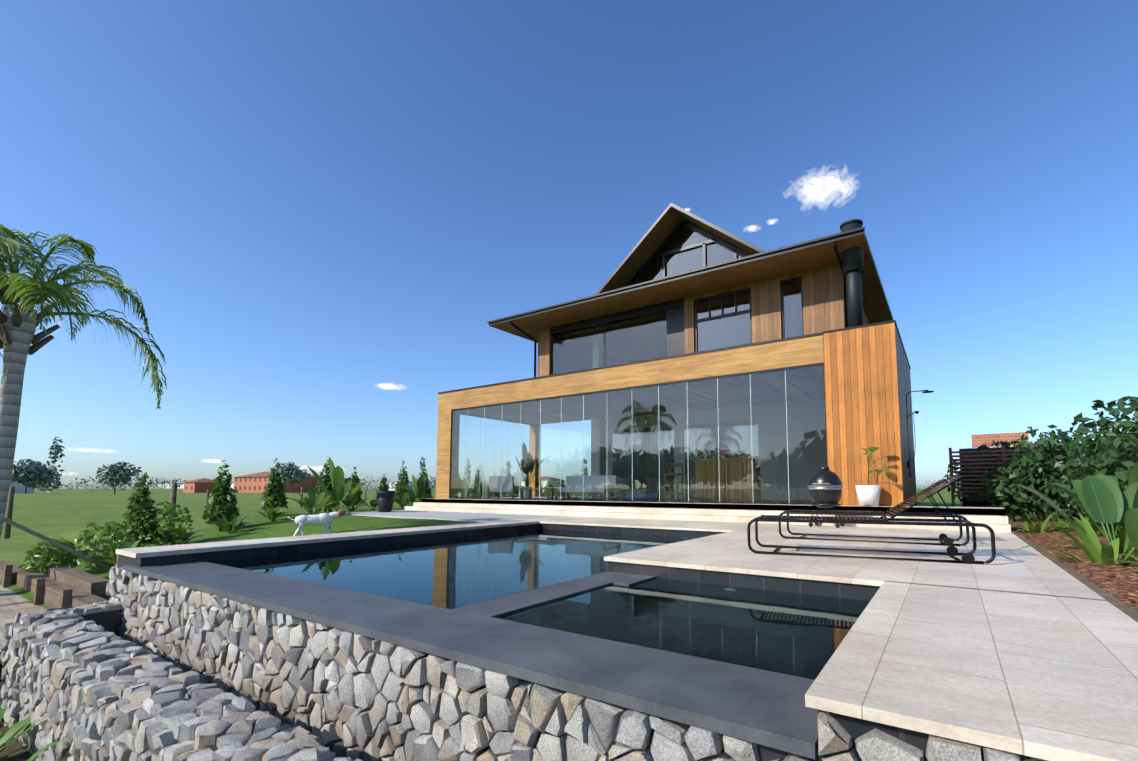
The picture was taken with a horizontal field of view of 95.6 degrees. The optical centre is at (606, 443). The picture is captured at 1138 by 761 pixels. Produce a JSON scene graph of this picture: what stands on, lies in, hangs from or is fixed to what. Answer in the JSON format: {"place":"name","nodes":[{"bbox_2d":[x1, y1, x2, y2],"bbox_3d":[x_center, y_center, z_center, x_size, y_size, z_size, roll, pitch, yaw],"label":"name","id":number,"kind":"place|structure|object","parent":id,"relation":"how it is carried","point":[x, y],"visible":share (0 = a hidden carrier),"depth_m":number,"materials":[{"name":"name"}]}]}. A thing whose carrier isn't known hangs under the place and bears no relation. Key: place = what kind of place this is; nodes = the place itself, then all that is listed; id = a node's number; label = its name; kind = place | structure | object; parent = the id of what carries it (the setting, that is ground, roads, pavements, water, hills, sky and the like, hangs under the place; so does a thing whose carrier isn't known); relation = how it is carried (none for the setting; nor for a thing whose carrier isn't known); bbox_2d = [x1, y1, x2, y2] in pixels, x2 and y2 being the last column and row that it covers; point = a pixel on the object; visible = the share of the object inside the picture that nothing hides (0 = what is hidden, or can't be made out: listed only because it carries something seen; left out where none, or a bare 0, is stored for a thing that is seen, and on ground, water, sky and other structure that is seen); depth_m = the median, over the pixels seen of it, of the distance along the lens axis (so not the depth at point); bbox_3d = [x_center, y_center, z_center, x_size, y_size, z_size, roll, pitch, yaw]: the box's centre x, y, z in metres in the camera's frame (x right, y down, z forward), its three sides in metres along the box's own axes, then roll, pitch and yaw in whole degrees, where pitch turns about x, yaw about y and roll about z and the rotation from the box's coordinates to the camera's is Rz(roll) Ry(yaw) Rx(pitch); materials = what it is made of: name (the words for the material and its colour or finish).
{"place":"outdoors","nodes":[
{"label":"outdoors","id":0,"kind":"place"},
{"bbox_2d":[0,718,32,760],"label":"soil","id":1,"kind":"structure","parent":0,"point":[24,755],"depth_m":4.30,"materials":[{"name":"brown soil"}]},
{"bbox_2d":[0,709,62,760],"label":"plants","id":2,"kind":"object","parent":1,"relation":"on","point":[11,732],"visible":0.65,"depth_m":4.23,"materials":[{"name":"green plant"}]},
{"bbox_2d":[0,489,961,681],"bbox_3d":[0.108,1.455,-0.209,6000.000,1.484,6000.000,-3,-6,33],"label":"ground","id":3,"kind":"structure","parent":0,"point":[68,515],"depth_m":19.24,"materials":[{"name":"green plant"}]},
{"bbox_2d":[0,585,46,654],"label":"timber deck","id":4,"kind":"structure","parent":3,"relation":"on","point":[12,604],"depth_m":7.03,"materials":[{"name":"brown wood"}]},
{"bbox_2d":[4,517,110,568],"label":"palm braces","id":5,"kind":"object","parent":4,"relation":"on","point":[47,539],"visible":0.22,"depth_m":8.52,"materials":[{"name":"brown wood"}]},
{"bbox_2d":[0,224,166,537],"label":"queen palm","id":6,"kind":"object","parent":4,"relation":"on","point":[19,324],"visible":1,"depth_m":8.05,"materials":[{"name":"green plant"}]},
{"bbox_2d":[0,560,108,609],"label":"wooden steps","id":7,"kind":"structure","parent":3,"relation":"on","point":[65,587],"depth_m":7.20,"materials":[{"name":"brown wood"}]},
{"bbox_2d":[17,501,193,574],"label":"shrubs","id":8,"kind":"object","parent":3,"relation":"on","point":[45,552],"visible":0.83,"depth_m":9.35,"materials":[{"name":"green plant"}]},
{"bbox_2d":[47,609,280,751],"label":"retaining wall","id":9,"kind":"structure","parent":3,"relation":"on","point":[109,621],"depth_m":5.53,"materials":[{"name":"grey"}]},
{"bbox_2d":[4,472,465,538],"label":"trunks","id":10,"kind":"object","parent":3,"relation":"on","point":[7,533],"visible":0.33,"depth_m":14.98,"materials":[{"name":"brown wood"}]},
{"bbox_2d":[10,471,565,492],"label":"distant houses","id":11,"kind":"structure","parent":3,"relation":"on","point":[253,483],"depth_m":179.57,"materials":[{"name":"red"}]},
{"bbox_2d":[288,510,350,535],"bbox_3d":[-5.765,1.614,10.339,1.118,0.575,0.205,3,-6,-28],"label":"dog","id":12,"kind":"object","parent":3,"relation":"on","point":[326,519],"visible":0.98,"depth_m":10.27},
{"bbox_2d":[91,457,590,565],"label":"border plants","id":13,"kind":"object","parent":3,"relation":"on","point":[341,485],"visible":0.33,"depth_m":14.89,"materials":[{"name":"green plant"}]},
{"bbox_2d":[113,458,589,547],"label":"conifer trees","id":14,"kind":"object","parent":3,"relation":"on","point":[272,497],"visible":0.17,"depth_m":12.23,"materials":[{"name":"green plant"}]},
{"bbox_2d":[328,510,558,521],"bbox_3d":[-4.516,2.033,13.957,6.758,0.245,2.498,-3,-6,33],"label":"concrete pad","id":15,"kind":"object","parent":3,"relation":"on","point":[467,516],"visible":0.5,"depth_m":13.44,"materials":[{"name":"grey concrete"}]},
{"bbox_2d":[376,491,395,511],"bbox_3d":[-6.638,1.724,15.457,0.540,0.620,0.540,-3,-6,33],"label":"black planter","id":16,"kind":"object","parent":15,"relation":"on","point":[385,500],"visible":1,"depth_m":15.27,"materials":[{"name":"black ceramic"}]},
{"bbox_2d":[11,437,960,493],"bbox_3d":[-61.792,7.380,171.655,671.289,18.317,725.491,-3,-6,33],"label":"trees","id":17,"kind":"object","parent":3,"relation":"on","point":[34,474],"visible":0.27,"depth_m":146.37,"materials":[{"name":"green plant"}]},
{"bbox_2d":[0,520,1047,760],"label":"stone wall","id":18,"kind":"structure","parent":3,"relation":"on","point":[196,672],"depth_m":3.13,"materials":[{"name":"grey stone"}]},
{"bbox_2d":[117,523,1031,760],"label":"pool shell","id":19,"kind":"object","parent":3,"relation":"in","point":[771,715],"visible":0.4,"depth_m":2.90},
{"bbox_2d":[209,529,869,679],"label":"pool water","id":20,"kind":"structure","parent":19,"relation":"in","point":[798,635],"depth_m":4.21,"materials":[{"name":"blue liquid"}]},
{"bbox_2d":[116,516,1137,760],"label":"stone patio","id":21,"kind":"structure","parent":19,"relation":"on","point":[1024,650],"depth_m":2.50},
{"bbox_2d":[808,466,843,527],"bbox_3d":[4.032,0.966,9.497,0.600,1.105,0.713,-3,-6,33],"label":"kamado grill","id":22,"kind":"object","parent":21,"relation":"on","point":[825,486],"visible":0.92,"depth_m":9.31,"materials":[{"name":"black ceramic"}]},
{"bbox_2d":[747,476,995,564],"bbox_3d":[2.671,0.761,5.471,2.212,0.820,0.692,-2,-5,23],"label":"sun lounger","id":23,"kind":"object","parent":21,"relation":"on","point":[968,558],"visible":1,"depth_m":5.32,"materials":[{"name":"black metal"}]},
{"bbox_2d":[779,479,969,545],"bbox_3d":[3.548,0.896,7.032,2.212,0.820,0.692,-3,-6,28],"label":"sun lounger","id":24,"kind":"object","parent":21,"relation":"on","point":[946,539],"visible":0.94,"depth_m":6.87,"materials":[{"name":"black metal"}]},
{"bbox_2d":[460,366,827,503],"bbox_3d":[0.875,0.245,16.696,12.700,4.180,4.750,-3,-6,33],"label":"gallery shell","id":25,"kind":"object","parent":3,"relation":"on","point":[670,412],"depth_m":16.26},
{"bbox_2d":[515,442,544,497],"bbox_3d":[-2.930,0.981,19.523,0.975,2.098,0.936,-3,-6,33],"label":"indoor plant","id":26,"kind":"object","parent":25,"relation":"on","point":[529,467],"depth_m":19.41,"materials":[{"name":"green plant"}]},
{"bbox_2d":[487,485,620,499],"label":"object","id":27,"kind":"object","parent":25,"relation":"on","point":[522,489],"depth_m":16.53,"materials":[{"name":"grey"}]},
{"bbox_2d":[489,475,618,491],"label":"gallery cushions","id":28,"kind":"object","parent":27,"relation":"on","point":[570,486],"depth_m":16.68,"materials":[{"name":"grey fabric"}]},
{"bbox_2d":[464,370,789,502],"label":"glass edges","id":29,"kind":"object","parent":25,"relation":"on","point":[632,448],"visible":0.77,"depth_m":14.44,"materials":[{"name":"grey"}]},
{"bbox_2d":[436,335,823,498],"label":"timber fascia","id":30,"kind":"structure","parent":25,"relation":"on","point":[788,353],"depth_m":14.29,"materials":[{"name":"brown wood"}]},
{"bbox_2d":[450,365,826,503],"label":"glass wall","id":31,"kind":"structure","parent":25,"relation":"in","point":[472,485],"depth_m":14.00,"materials":[{"name":"clear glass"}]},
{"bbox_2d":[663,463,683,501],"bbox_3d":[1.765,1.011,13.599,0.400,1.020,0.400,-3,-6,33],"label":"bar stool","id":32,"kind":"object","parent":25,"relation":"on","point":[670,474],"depth_m":13.59,"materials":[{"name":"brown wood"}]},
{"bbox_2d":[438,320,910,504],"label":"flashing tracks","id":33,"kind":"object","parent":25,"relation":"on","point":[737,374],"visible":0.42,"depth_m":13.12,"materials":[{"name":"black metal"}]},
{"bbox_2d":[840,219,863,326],"bbox_3d":[5.516,-3.671,11.507,0.470,2.570,0.470,-3,-6,33],"label":"chimney pipe","id":34,"kind":"object","parent":33,"relation":"on","point":[853,264],"visible":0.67,"depth_m":11.37,"materials":[{"name":"black metal"}]},
{"bbox_2d":[551,279,801,372],"bbox_3d":[1.484,-2.936,14.849,7.970,1.900,0.001,-3,-6,33],"label":"window glass","id":35,"kind":"object","parent":25,"relation":"on","point":[729,331],"visible":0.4,"depth_m":13.68,"materials":[{"name":"clear glass"}]},
{"bbox_2d":[627,449,728,500],"bbox_3d":[1.885,0.858,13.804,3.024,1.362,0.367,-3,-6,33],"label":"bar decor","id":36,"kind":"object","parent":25,"relation":"on","point":[637,497],"depth_m":14.17,"materials":[{"name":"pink"}]},
{"bbox_2d":[511,241,847,376],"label":"downpipes","id":37,"kind":"object","parent":25,"relation":"on","point":[837,253],"visible":0.69,"depth_m":11.96,"materials":[{"name":"black metal"}]},
{"bbox_2d":[612,420,758,498],"bbox_3d":[2.553,0.631,18.094,5.600,2.550,0.001,-3,-6,33],"label":"window","id":38,"kind":"structure","parent":25,"relation":"in","point":[699,446],"depth_m":18.49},
{"bbox_2d":[538,263,870,376],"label":"walls","id":39,"kind":"structure","parent":25,"relation":"on","point":[823,301],"depth_m":13.19,"materials":[{"name":"brown wood"}]},
{"bbox_2d":[554,313,666,372],"bbox_3d":[3.247,-3.116,17.124,8.920,2.650,5.400,-3,-6,33],"label":"interior","id":40,"kind":"object","parent":39,"relation":"on","point":[598,339],"depth_m":17.73,"materials":[{"name":"white"}]},
{"bbox_2d":[487,226,893,361],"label":"roof","id":41,"kind":"structure","parent":39,"relation":"on","point":[797,258],"depth_m":14.13,"materials":[{"name":"black metal"}]},
{"bbox_2d":[596,203,764,293],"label":"gable roof","id":42,"kind":"structure","parent":41,"relation":"on","point":[654,237],"depth_m":14.50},
{"bbox_2d":[626,220,749,286],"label":"gable frames","id":43,"kind":"structure","parent":42,"relation":"in","point":[665,243],"depth_m":14.53,"materials":[{"name":"metal"}]},
{"bbox_2d":[633,226,741,284],"bbox_3d":[2.186,-5.462,14.540,4.000,1.620,0.001,-3,-6,33],"label":"gable window","id":44,"kind":"structure","parent":43,"relation":"in","point":[686,260],"depth_m":14.51,"materials":[{"name":"clear glass"}]},
{"bbox_2d":[666,277,803,355],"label":"window frames","id":45,"kind":"structure","parent":39,"relation":"attached to","point":[675,334],"depth_m":14.20,"materials":[{"name":"grey metal"}]},
{"bbox_2d":[691,457,763,502],"bbox_3d":[3.048,0.920,13.006,1.640,1.100,0.720,-3,-6,33],"label":"bamboo bar","id":46,"kind":"object","parent":25,"relation":"on","point":[701,494],"depth_m":12.70,"materials":[{"name":"brown wood"}]},
{"bbox_2d":[404,499,1010,531],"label":"house terrace steps","id":47,"kind":"structure","parent":3,"relation":"on","point":[995,519],"depth_m":11.73,"materials":[{"name":"concrete"}]},
{"bbox_2d":[855,485,880,505],"bbox_3d":[5.185,1.024,10.202,0.460,0.410,0.460,-3,-6,33],"label":"white planter","id":48,"kind":"object","parent":47,"relation":"on","point":[868,495],"visible":1,"depth_m":10.04,"materials":[{"name":"white ceramic"}]},
{"bbox_2d":[862,447,898,484],"bbox_3d":[5.333,0.436,10.147,0.754,0.853,0.978,-3,-6,33],"label":"planter plant","id":49,"kind":"object","parent":48,"relation":"on","point":[871,449],"visible":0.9,"depth_m":10.06,"materials":[{"name":"green plant"}]},
{"bbox_2d":[823,322,916,505],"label":"wall","id":50,"kind":"structure","parent":3,"relation":"on","point":[867,379],"depth_m":10.62,"materials":[{"name":"brown wood"}]},
{"bbox_2d":[905,390,933,476],"bbox_3d":[6.949,-0.233,11.401,0.580,1.921,0.220,-3,-6,33],"label":"outdoor shower","id":51,"kind":"object","parent":50,"relation":"attached to","point":[916,412],"visible":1,"depth_m":11.46,"materials":[{"name":"black metal"}]},
{"bbox_2d":[949,432,1062,512],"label":"building","id":52,"kind":"structure","parent":3,"relation":"on","point":[978,440],"depth_m":15.57,"materials":[{"name":"black wood"}]},
{"bbox_2d":[943,396,1137,526],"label":"hedge shrubs","id":53,"kind":"object","parent":3,"relation":"on","point":[1112,455],"visible":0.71,"depth_m":10.68,"materials":[{"name":"green plant"}]},
{"bbox_2d":[1006,511,1137,611],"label":"mulch bed","id":54,"kind":"object","parent":3,"relation":"on","point":[1119,582],"depth_m":4.88,"materials":[{"name":"brown wood"}]},
{"bbox_2d":[1011,509,1137,609],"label":"bed ferns","id":55,"kind":"object","parent":54,"relation":"on","point":[1095,550],"visible":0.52,"depth_m":5.24,"materials":[{"name":"green plant"}]},
{"bbox_2d":[1011,529,1137,621],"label":"bed edging","id":56,"kind":"object","parent":3,"relation":"on","point":[1121,605],"depth_m":3.69,"materials":[{"name":"grey concrete"}]},
{"bbox_2d":[1016,433,1137,555],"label":"strelitzia plants","id":57,"kind":"object","parent":3,"relation":"on","point":[1108,505],"visible":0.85,"depth_m":5.86,"materials":[{"name":"green plant"}]},
{"bbox_2d":[0,0,1137,488],"label":"sky","id":58,"kind":"structure","parent":0,"point":[309,207],"materials":[{"name":"blue"}]}
]}

